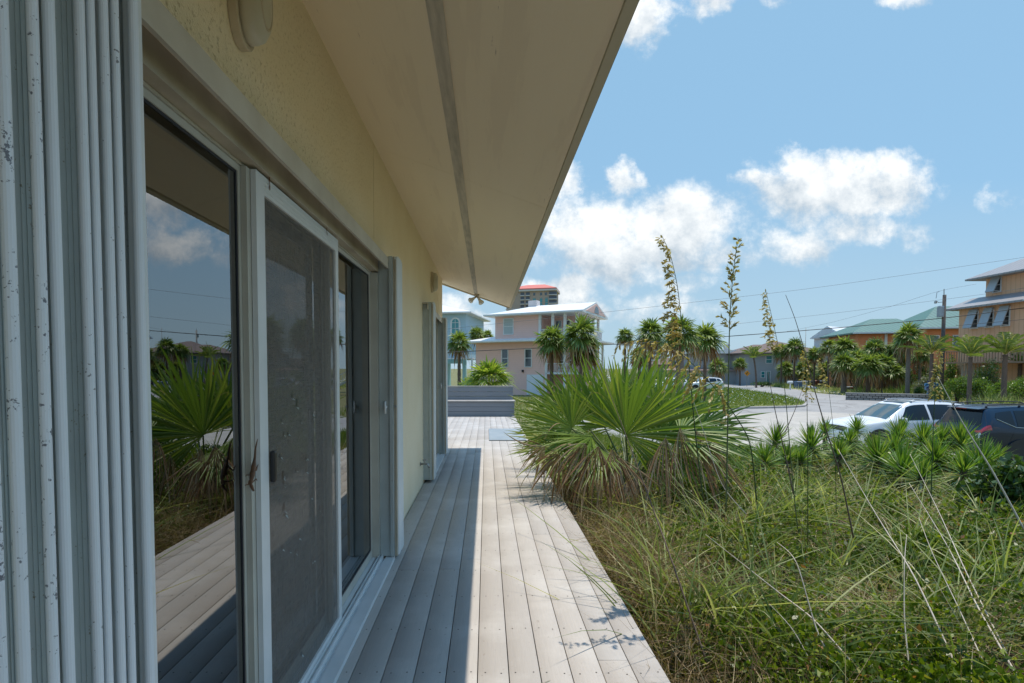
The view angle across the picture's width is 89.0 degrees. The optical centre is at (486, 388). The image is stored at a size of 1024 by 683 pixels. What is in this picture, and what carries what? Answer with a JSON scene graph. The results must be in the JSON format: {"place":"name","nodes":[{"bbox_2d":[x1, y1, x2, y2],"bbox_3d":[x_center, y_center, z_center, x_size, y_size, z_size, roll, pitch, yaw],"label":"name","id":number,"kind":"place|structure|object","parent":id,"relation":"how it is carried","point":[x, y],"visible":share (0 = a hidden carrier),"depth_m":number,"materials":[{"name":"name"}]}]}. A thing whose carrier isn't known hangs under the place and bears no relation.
{"place":"outdoors","nodes":[
{"label":"outdoors","id":0,"kind":"place"},
{"bbox_2d":[442,305,490,385],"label":"blue house","id":1,"kind":"structure","parent":0,"point":[457,318],"depth_m":66.20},
{"bbox_2d":[506,284,559,310],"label":"tower block","id":2,"kind":"structure","parent":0,"point":[543,294],"depth_m":381.30,"materials":[{"name":"beige"}]},
{"bbox_2d":[575,384,880,444],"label":"road","id":3,"kind":"structure","parent":0,"point":[840,404],"depth_m":41.36,"materials":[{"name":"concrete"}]},
{"bbox_2d":[740,345,772,387],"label":"feather palm","id":4,"kind":"object","parent":3,"relation":"on","point":[753,352],"visible":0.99,"depth_m":74.63,"materials":[{"name":"green plant"}]},
{"bbox_2d":[732,402,807,408],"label":"traffic island","id":5,"kind":"structure","parent":3,"relation":"on","point":[805,404],"depth_m":36.49,"materials":[{"name":"concrete"}]},
{"bbox_2d":[688,320,728,400],"bbox_3d":[16.008,-1.773,37.955,3.101,6.289,2.950,-1,3,-34],"label":"sabal palm","id":6,"kind":"object","parent":5,"relation":"on","point":[710,334],"visible":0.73,"depth_m":37.34,"materials":[{"name":"green plant"}]},
{"bbox_2d":[707,357,727,381],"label":"sabal palm","id":7,"kind":"object","parent":5,"relation":"on","point":[721,369],"visible":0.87,"depth_m":67.55,"materials":[{"name":"green plant"}]},
{"bbox_2d":[670,386,803,405],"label":"island grass","id":8,"kind":"structure","parent":5,"relation":"on","point":[765,400],"depth_m":44.52,"materials":[{"name":"green plant"}]},
{"bbox_2d":[898,334,958,399],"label":"feather palm","id":9,"kind":"object","parent":3,"relation":"on","point":[929,346],"visible":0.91,"depth_m":41.86,"materials":[{"name":"green plant"}]},
{"bbox_2d":[938,334,1009,403],"bbox_3d":[34.984,-1.282,38.045,3.720,5.302,3.831,-1,2,-25],"label":"feather palm","id":10,"kind":"object","parent":3,"relation":"on","point":[971,349],"visible":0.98,"depth_m":37.86,"materials":[{"name":"green plant"}]},
{"bbox_2d":[978,332,1023,403],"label":"feather palm","id":11,"kind":"object","parent":3,"relation":"on","point":[1006,344],"visible":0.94,"depth_m":36.83,"materials":[{"name":"green plant"}]},
{"bbox_2d":[442,0,1023,368],"label":"sky","id":12,"kind":"structure","parent":0,"point":[842,142],"materials":[{"name":"blue"}]},
{"bbox_2d":[445,369,1023,682],"bbox_3d":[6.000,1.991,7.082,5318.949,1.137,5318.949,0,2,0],"label":"ground","id":13,"kind":"structure","parent":0,"point":[454,378],"depth_m":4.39,"materials":[{"name":"green plant"}]},
{"bbox_2d":[141,0,639,682],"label":"beach house","id":14,"kind":"structure","parent":13,"relation":"on","point":[309,164],"depth_m":2.09,"materials":[{"name":"paint"}]},
{"bbox_2d":[0,0,157,682],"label":"accordion shutter","id":15,"kind":"object","parent":14,"relation":"attached to","point":[77,579],"visible":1,"depth_m":0.82,"materials":[{"name":"white metal"}]},
{"bbox_2d":[227,0,272,51],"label":"wall lamp","id":16,"kind":"object","parent":14,"relation":"attached to","point":[251,22],"visible":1,"depth_m":1.59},
{"bbox_2d":[245,439,257,490],"bbox_3d":[-0.786,0.262,1.761,0.021,0.173,0.100,0,2,0],"label":"lizard","id":17,"kind":"object","parent":14,"relation":"attached to","point":[251,474],"visible":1,"depth_m":1.75},
{"bbox_2d":[250,169,341,682],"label":"screen door","id":18,"kind":"structure","parent":14,"relation":"in","point":[295,289],"depth_m":2.16,"materials":[{"name":"white metal"}]},
{"bbox_2d":[374,256,403,556],"bbox_3d":[-0.725,0.133,3.860,0.170,2.186,0.293,0,2,0],"label":"accordion shutter","id":19,"kind":"object","parent":14,"relation":"attached to","point":[390,337],"visible":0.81,"depth_m":3.78,"materials":[{"name":"grey metal"}]},
{"bbox_2d":[423,302,435,479],"bbox_3d":[-0.725,0.032,6.488,0.170,2.186,0.273,0,2,0],"label":"accordion shutter","id":20,"kind":"object","parent":14,"relation":"attached to","point":[429,385],"visible":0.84,"depth_m":6.37,"materials":[{"name":"grey metal"}]},
{"bbox_2d":[438,318,447,453],"bbox_3d":[-0.725,-0.043,8.442,0.170,2.186,0.323,0,2,0],"label":"accordion shutter","id":21,"kind":"object","parent":14,"relation":"attached to","point":[442,393],"visible":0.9,"depth_m":8.35,"materials":[{"name":"grey metal"}]},
{"bbox_2d":[447,329,472,384],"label":"sabal palm","id":22,"kind":"object","parent":13,"relation":"on","point":[459,337],"visible":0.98,"depth_m":49.38,"materials":[{"name":"green plant"}]},
{"bbox_2d":[459,355,515,388],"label":"fan palm bush","id":23,"kind":"object","parent":13,"relation":"on","point":[491,369],"visible":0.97,"depth_m":23.70,"materials":[{"name":"green plant"}]},
{"bbox_2d":[336,416,669,682],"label":"deck","id":24,"kind":"structure","parent":13,"relation":"on","point":[408,634],"depth_m":3.25,"materials":[{"name":"wood"}]},
{"bbox_2d":[448,386,514,415],"bbox_3d":[-1.180,0.371,15.488,4.040,0.870,0.595,0,2,0],"label":"deck bench","id":25,"kind":"object","parent":24,"relation":"on","point":[480,401],"visible":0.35,"depth_m":15.26,"materials":[{"name":"wood"}]},
{"bbox_2d":[489,429,525,440],"bbox_3d":[0.415,0.974,11.051,0.720,0.019,1.900,0,2,0],"label":"deck hatch","id":26,"kind":"object","parent":24,"relation":"on","point":[497,435],"visible":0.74,"depth_m":10.75,"materials":[{"name":"plastic"}]},
{"bbox_2d":[461,300,615,395],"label":"pink house","id":27,"kind":"structure","parent":13,"relation":"on","point":[515,336],"depth_m":55.04,"materials":[{"name":"paint"}]},
{"bbox_2d":[503,318,513,334],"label":"window","id":28,"kind":"structure","parent":27,"relation":"in","point":[508,328],"depth_m":55.58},
{"bbox_2d":[527,375,542,394],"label":"garage door","id":29,"kind":"structure","parent":27,"relation":"in","point":[530,387],"depth_m":54.28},
{"bbox_2d":[533,324,568,400],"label":"sabal palm","id":30,"kind":"object","parent":13,"relation":"on","point":[552,348],"visible":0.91,"depth_m":43.32,"materials":[{"name":"green plant"}]},
{"bbox_2d":[484,395,657,465],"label":"verge grass","id":31,"kind":"structure","parent":13,"relation":"on","point":[603,436],"depth_m":20.55,"materials":[{"name":"green plant"}]},
{"bbox_2d":[558,314,602,389],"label":"sabal palm","id":32,"kind":"object","parent":13,"relation":"on","point":[577,341],"visible":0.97,"depth_m":41.34,"materials":[{"name":"green plant"}]},
{"bbox_2d":[565,337,602,375],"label":"sabal palm","id":33,"kind":"object","parent":13,"relation":"on","point":[592,361],"visible":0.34,"depth_m":42.13,"materials":[{"name":"green plant"}]},
{"bbox_2d":[614,327,636,375],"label":"sabal palm","id":34,"kind":"object","parent":13,"relation":"on","point":[624,338],"visible":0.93,"depth_m":61.45,"materials":[{"name":"green plant"}]},
{"bbox_2d":[505,343,776,529],"bbox_3d":[1.856,0.731,6.584,3.386,2.719,3.050,0,2,0],"label":"fan palm","id":35,"kind":"object","parent":13,"relation":"on","point":[646,408],"visible":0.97,"depth_m":5.92,"materials":[{"name":"green plant"}]},
{"bbox_2d":[632,316,665,381],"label":"sabal palm","id":36,"kind":"object","parent":13,"relation":"on","point":[652,326],"visible":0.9,"depth_m":47.27,"materials":[{"name":"green plant"}]},
{"bbox_2d":[655,235,703,499],"bbox_3d":[1.216,-0.125,3.332,0.324,1.682,0.156,-1,2,-14],"label":"sea oat","id":37,"kind":"object","parent":13,"relation":"on","point":[673,334],"visible":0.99,"depth_m":3.29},
{"bbox_2d":[657,314,705,409],"bbox_3d":[12.307,-1.610,33.063,3.138,6.340,3.110,0,2,0],"label":"sabal palm","id":38,"kind":"object","parent":13,"relation":"on","point":[690,335],"visible":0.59,"depth_m":32.55,"materials":[{"name":"green plant"}]},
{"bbox_2d":[612,338,756,499],"bbox_3d":[1.136,0.188,2.937,0.878,0.934,0.235,0,2,0],"label":"sea oat","id":39,"kind":"object","parent":13,"relation":"on","point":[692,380],"visible":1,"depth_m":2.93,"materials":[{"name":"plant"}]},
{"bbox_2d":[660,344,736,383],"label":"grey house","id":40,"kind":"structure","parent":13,"relation":"on","point":[732,373],"depth_m":91.84,"materials":[{"name":"white metal"}]},
{"bbox_2d":[739,437,792,478],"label":"yucca","id":41,"kind":"object","parent":13,"relation":"on","point":[766,461],"visible":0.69,"depth_m":7.97,"materials":[{"name":"green plant"}]},
{"bbox_2d":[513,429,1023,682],"bbox_3d":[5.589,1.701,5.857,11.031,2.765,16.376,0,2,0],"label":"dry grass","id":42,"kind":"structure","parent":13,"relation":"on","point":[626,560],"depth_m":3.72,"materials":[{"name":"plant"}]},
{"bbox_2d":[759,289,797,528],"bbox_3d":[2.135,0.158,3.785,0.298,1.761,0.162,1,2,20],"label":"sea oat","id":43,"kind":"object","parent":42,"relation":"on","point":[770,332],"visible":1,"depth_m":3.80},
{"bbox_2d":[786,296,853,536],"bbox_3d":[2.314,0.201,3.610,0.517,1.687,0.011,0,2,0],"label":"sea oat","id":44,"kind":"object","parent":42,"relation":"on","point":[828,438],"visible":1,"depth_m":3.62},
{"bbox_2d":[937,376,1023,529],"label":"dry stalk","id":45,"kind":"object","parent":42,"relation":"on","point":[1010,504],"visible":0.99,"depth_m":4.36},
{"bbox_2d":[727,342,816,384],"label":"brown roof house","id":46,"kind":"structure","parent":13,"relation":"on","point":[765,366],"depth_m":85.98,"materials":[{"name":"paint"}]},
{"bbox_2d":[754,420,796,456],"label":"yucca","id":47,"kind":"object","parent":13,"relation":"on","point":[775,436],"visible":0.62,"depth_m":9.38,"materials":[{"name":"green plant"}]},
{"bbox_2d":[771,342,791,384],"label":"sabal palm","id":48,"kind":"object","parent":13,"relation":"on","point":[777,355],"visible":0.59,"depth_m":77.79,"materials":[{"name":"green plant"}]},
{"bbox_2d":[775,360,797,381],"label":"sabal palm","id":49,"kind":"object","parent":13,"relation":"on","point":[787,373],"visible":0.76,"depth_m":81.35,"materials":[{"name":"green plant"}]},
{"bbox_2d":[771,441,810,478],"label":"yucca","id":50,"kind":"object","parent":13,"relation":"on","point":[787,451],"visible":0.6,"depth_m":8.10,"materials":[{"name":"green plant"}]},
{"bbox_2d":[781,336,807,386],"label":"sabal palm","id":51,"kind":"object","parent":13,"relation":"on","point":[791,350],"visible":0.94,"depth_m":75.33,"materials":[{"name":"green plant"}]},
{"bbox_2d":[566,444,1023,682],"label":"vine ground cover","id":52,"kind":"object","parent":13,"relation":"on","point":[963,671],"visible":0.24,"depth_m":3.42,"materials":[{"name":"green plant"}]},
{"bbox_2d":[597,362,706,662],"bbox_3d":[0.966,0.603,3.132,0.061,1.558,1.069,-1,2,-19],"label":"dry stalk","id":53,"kind":"object","parent":52,"relation":"on","point":[698,638],"visible":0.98,"depth_m":2.92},
{"bbox_2d":[716,237,743,511],"bbox_3d":[1.488,-0.079,3.218,0.144,1.690,0.138,-1,2,-20],"label":"sea oat","id":54,"kind":"object","parent":52,"relation":"on","point":[733,301],"visible":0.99,"depth_m":3.19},
{"bbox_2d":[705,534,856,667],"bbox_3d":[1.627,1.140,2.909,0.120,0.504,0.769,-2,3,-44],"label":"dry stalk","id":55,"kind":"object","parent":52,"relation":"on","point":[826,633],"visible":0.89,"depth_m":2.90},
{"bbox_2d":[799,351,815,544],"bbox_3d":[2.530,0.477,4.118,0.124,1.559,0.103,0,2,0],"label":"sea oat","id":56,"kind":"object","parent":52,"relation":"on","point":[803,366],"visible":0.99,"depth_m":4.11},
{"bbox_2d":[817,358,836,514],"bbox_3d":[2.818,0.401,4.309,0.189,1.307,0.095,1,2,21],"label":"sea oat","id":57,"kind":"object","parent":52,"relation":"on","point":[824,380],"visible":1,"depth_m":4.31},
{"bbox_2d":[838,449,955,662],"bbox_3d":[2.607,1.010,3.336,0.049,1.030,1.428,0,2,11],"label":"dry stalk","id":58,"kind":"object","parent":52,"relation":"on","point":[939,629],"visible":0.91,"depth_m":3.15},
{"bbox_2d":[782,442,821,477],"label":"yucca","id":59,"kind":"object","parent":13,"relation":"on","point":[802,452],"visible":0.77,"depth_m":8.05,"materials":[{"name":"green plant"}]},
{"bbox_2d":[795,361,817,383],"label":"sabal palm","id":60,"kind":"object","parent":13,"relation":"on","point":[799,369],"visible":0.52,"depth_m":83.16,"materials":[{"name":"green plant"}]},
{"bbox_2d":[805,345,824,385],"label":"sabal palm","id":61,"kind":"object","parent":13,"relation":"on","point":[813,359],"visible":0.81,"depth_m":73.64,"materials":[{"name":"green plant"}]},
{"bbox_2d":[785,422,845,469],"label":"yucca","id":62,"kind":"object","parent":13,"relation":"on","point":[812,441],"visible":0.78,"depth_m":9.07,"materials":[{"name":"green plant"}]},
{"bbox_2d":[610,380,1021,404],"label":"grass","id":63,"kind":"structure","parent":13,"relation":"on","point":[837,390],"depth_m":60.92,"materials":[{"name":"green plant"}]},
{"bbox_2d":[816,338,836,387],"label":"sabal palm","id":64,"kind":"object","parent":13,"relation":"on","point":[825,348],"visible":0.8,"depth_m":69.66,"materials":[{"name":"green plant"}]},
{"bbox_2d":[810,326,843,376],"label":"white house","id":65,"kind":"structure","parent":13,"relation":"on","point":[816,336],"depth_m":86.31,"materials":[{"name":"grey"}]},
{"bbox_2d":[814,417,839,459],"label":"yucca","id":66,"kind":"object","parent":13,"relation":"on","point":[822,426],"visible":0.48,"depth_m":10.11,"materials":[{"name":"green plant"}]},
{"bbox_2d":[714,411,954,455],"bbox_3d":[33.881,1.900,23.342,53.273,0.001,19.478,0,2,3],"label":"parking pad","id":67,"kind":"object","parent":13,"relation":"on","point":[798,418],"visible":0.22,"depth_m":26.83,"materials":[{"name":"concrete"}]},
{"bbox_2d":[820,398,964,447],"bbox_3d":[14.359,1.237,18.113,4.640,1.737,2.192,0,2,-2],"label":"parked suv","id":68,"kind":"object","parent":67,"relation":"on","point":[876,415],"visible":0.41,"depth_m":17.45,"materials":[{"name":"white paint"}]},
{"bbox_2d":[934,401,1023,464],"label":"parked suv","id":69,"kind":"object","parent":67,"relation":"on","point":[1004,423],"visible":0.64,"depth_m":14.78,"materials":[{"name":"blue paint"}]},
{"bbox_2d":[816,433,860,486],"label":"yucca","id":70,"kind":"object","parent":13,"relation":"on","point":[843,450],"visible":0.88,"depth_m":8.47,"materials":[{"name":"green plant"}]},
{"bbox_2d":[828,335,861,365],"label":"sabal palm","id":71,"kind":"object","parent":13,"relation":"on","point":[845,344],"visible":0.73,"depth_m":62.45,"materials":[{"name":"green plant"}]},
{"bbox_2d":[825,423,867,468],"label":"yucca","id":72,"kind":"object","parent":13,"relation":"on","point":[851,434],"visible":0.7,"depth_m":9.35,"materials":[{"name":"green plant"}]},
{"bbox_2d":[841,414,874,454],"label":"yucca","id":73,"kind":"object","parent":13,"relation":"on","point":[857,422],"visible":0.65,"depth_m":10.30,"materials":[{"name":"green plant"}]},
{"bbox_2d":[849,352,887,392],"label":"sabal palm","id":74,"kind":"object","parent":13,"relation":"on","point":[868,366],"visible":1,"depth_m":53.55,"materials":[{"name":"green plant"}]},
{"bbox_2d":[843,430,896,486],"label":"yucca","id":75,"kind":"object","parent":13,"relation":"on","point":[875,446],"visible":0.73,"depth_m":8.15,"materials":[{"name":"green plant"}]},
{"bbox_2d":[860,336,889,391],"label":"sabal palm","id":76,"kind":"object","parent":13,"relation":"on","point":[875,344],"visible":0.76,"depth_m":59.49,"materials":[{"name":"green plant"}]},
{"bbox_2d":[874,352,900,392],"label":"sabal palm","id":77,"kind":"object","parent":13,"relation":"on","point":[884,358],"visible":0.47,"depth_m":56.44,"materials":[{"name":"green plant"}]},
{"bbox_2d":[819,306,958,388],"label":"orange house","id":78,"kind":"structure","parent":13,"relation":"on","point":[861,335],"depth_m":67.11,"materials":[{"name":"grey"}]},
{"bbox_2d":[845,392,933,400],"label":"retaining wall","id":79,"kind":"structure","parent":13,"relation":"on","point":[869,396],"depth_m":44.89,"materials":[{"name":"concrete"}]},
{"bbox_2d":[881,362,905,390],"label":"sabal palm","id":80,"kind":"object","parent":13,"relation":"on","point":[897,374],"visible":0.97,"depth_m":55.62,"materials":[{"name":"green plant"}]},
{"bbox_2d":[871,410,923,463],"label":"yucca","id":81,"kind":"object","parent":13,"relation":"on","point":[901,423],"visible":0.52,"depth_m":9.74,"materials":[{"name":"green plant"}]},
{"bbox_2d":[881,428,924,465],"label":"yucca","id":82,"kind":"object","parent":13,"relation":"on","point":[894,436],"visible":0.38,"depth_m":8.78,"materials":[{"name":"green plant"}]},
{"bbox_2d":[864,434,943,493],"bbox_3d":[5.957,1.177,7.423,0.967,1.085,1.064,0,2,0],"label":"yucca","id":83,"kind":"object","parent":13,"relation":"on","point":[901,456],"visible":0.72,"depth_m":7.42,"materials":[{"name":"green plant"}]},
{"bbox_2d":[891,321,924,393],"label":"sabal palm","id":84,"kind":"object","parent":13,"relation":"on","point":[904,338],"visible":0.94,"depth_m":46.77,"materials":[{"name":"green plant"}]},
{"bbox_2d":[894,453,948,513],"bbox_3d":[5.809,1.298,6.985,0.676,0.919,0.690,0,2,0],"label":"yucca","id":85,"kind":"object","parent":13,"relation":"on","point":[924,471],"visible":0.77,"depth_m":6.92,"materials":[{"name":"green plant"}]},
{"bbox_2d":[911,347,934,383],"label":"sabal palm","id":86,"kind":"object","parent":13,"relation":"on","point":[925,358],"visible":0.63,"depth_m":54.59,"materials":[{"name":"green plant"}]},
{"bbox_2d":[901,418,951,456],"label":"yucca","id":87,"kind":"object","parent":13,"relation":"on","point":[924,431],"visible":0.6,"depth_m":9.43,"materials":[{"name":"green plant"}]},
{"bbox_2d":[913,430,955,482],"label":"yucca","id":88,"kind":"object","parent":13,"relation":"on","point":[938,449],"visible":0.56,"depth_m":8.67,"materials":[{"name":"green plant"}]},
{"bbox_2d":[928,349,943,505],"bbox_3d":[3.806,0.335,4.422,0.107,1.339,0.079,2,3,43],"label":"sea oat","id":89,"kind":"object","parent":13,"relation":"on","point":[931,388],"visible":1,"depth_m":4.41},
{"bbox_2d":[934,289,945,386],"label":"utility pole","id":90,"kind":"object","parent":13,"relation":"on","point":[941,311],"visible":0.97,"depth_m":44.73,"materials":[{"name":"brown wood"}]},
{"bbox_2d":[448,308,1021,352],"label":"power line","id":91,"kind":"object","parent":90,"relation":"attached to","point":[776,332],"visible":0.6,"depth_m":45.39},
{"bbox_2d":[925,422,964,452],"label":"yucca","id":92,"kind":"object","parent":13,"relation":"on","point":[945,431],"visible":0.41,"depth_m":9.96,"materials":[{"name":"green plant"}]},
{"bbox_2d":[936,353,959,387],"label":"shrub","id":93,"kind":"object","parent":13,"relation":"on","point":[952,372],"visible":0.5,"depth_m":49.82,"materials":[{"name":"green plant"}]},
{"bbox_2d":[946,375,966,401],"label":"oleander bush","id":94,"kind":"object","parent":13,"relation":"on","point":[956,387],"visible":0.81,"depth_m":41.68,"materials":[{"name":"green plant"}]},
{"bbox_2d":[936,446,980,484],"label":"yucca","id":95,"kind":"object","parent":13,"relation":"on","point":[964,465],"visible":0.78,"depth_m":7.84,"materials":[{"name":"green plant"}]},
{"bbox_2d":[910,455,1007,653],"bbox_3d":[3.161,1.000,3.535,0.033,0.870,1.518,1,2,23],"label":"dry stalk","id":96,"kind":"object","parent":13,"relation":"on","point":[961,561],"visible":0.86,"depth_m":3.40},
{"bbox_2d":[937,417,985,457],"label":"yucca","id":97,"kind":"object","parent":13,"relation":"on","point":[961,431],"visible":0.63,"depth_m":9.77,"materials":[{"name":"green plant"}]},
{"bbox_2d":[909,483,1016,674],"bbox_3d":[2.929,1.103,3.210,0.064,0.763,1.320,1,2,19],"label":"dry stalk","id":98,"kind":"object","parent":13,"relation":"on","point":[1000,647],"visible":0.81,"depth_m":3.13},
{"bbox_2d":[937,430,1013,481],"bbox_3d":[7.867,1.344,8.268,1.094,1.414,1.192,0,2,0],"label":"yucca","id":99,"kind":"object","parent":13,"relation":"on","point":[985,451],"visible":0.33,"depth_m":8.25,"materials":[{"name":"green plant"}]},
{"bbox_2d":[960,376,992,400],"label":"oleander bush","id":100,"kind":"object","parent":13,"relation":"on","point":[977,384],"visible":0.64,"depth_m":41.03,"materials":[{"name":"green plant"}]},
{"bbox_2d":[945,258,1023,398],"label":"batten house","id":101,"kind":"structure","parent":13,"relation":"on","point":[1009,277],"depth_m":46.58,"materials":[{"name":"brown wood"}]},
{"bbox_2d":[962,309,978,328],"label":"window","id":102,"kind":"structure","parent":101,"relation":"in","point":[973,320],"depth_m":48.08,"materials":[{"name":"grey glass"}]},
{"bbox_2d":[977,307,993,327],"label":"window","id":103,"kind":"structure","parent":101,"relation":"in","point":[985,318],"depth_m":46.64,"materials":[{"name":"grey glass"}]},
{"bbox_2d":[985,276,1001,292],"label":"window","id":104,"kind":"structure","parent":101,"relation":"in","point":[995,284],"depth_m":47.64,"materials":[{"name":"grey glass"}]},
{"bbox_2d":[992,305,1010,326],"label":"window","id":105,"kind":"structure","parent":101,"relation":"in","point":[1004,316],"depth_m":45.19,"materials":[{"name":"blue glass"}]},
{"bbox_2d":[950,452,1023,537],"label":"leafy shrub","id":106,"kind":"object","parent":13,"relation":"on","point":[1013,486],"visible":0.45,"depth_m":5.79,"materials":[{"name":"green plant"}]},
{"bbox_2d":[972,358,1001,389],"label":"shrub","id":107,"kind":"object","parent":13,"relation":"on","point":[991,369],"visible":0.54,"depth_m":43.06,"materials":[{"name":"green plant"}]},
{"bbox_2d":[966,390,1013,403],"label":"grass tuft","id":108,"kind":"object","parent":13,"relation":"on","point":[987,398],"visible":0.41,"depth_m":35.99,"materials":[{"name":"green plant"}]},
{"bbox_2d":[998,375,1023,401],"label":"oleander bush","id":109,"kind":"object","parent":13,"relation":"on","point":[1017,384],"visible":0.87,"depth_m":37.97,"materials":[{"name":"green plant"}]},
{"label":"driveway","id":110,"kind":"structure","parent":0,"visible":0},
{"bbox_2d":[827,350,857,393],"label":"sabal palm","id":111,"kind":"object","parent":110,"relation":"on","point":[843,373],"visible":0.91,"depth_m":56.64,"materials":[{"name":"green plant"}]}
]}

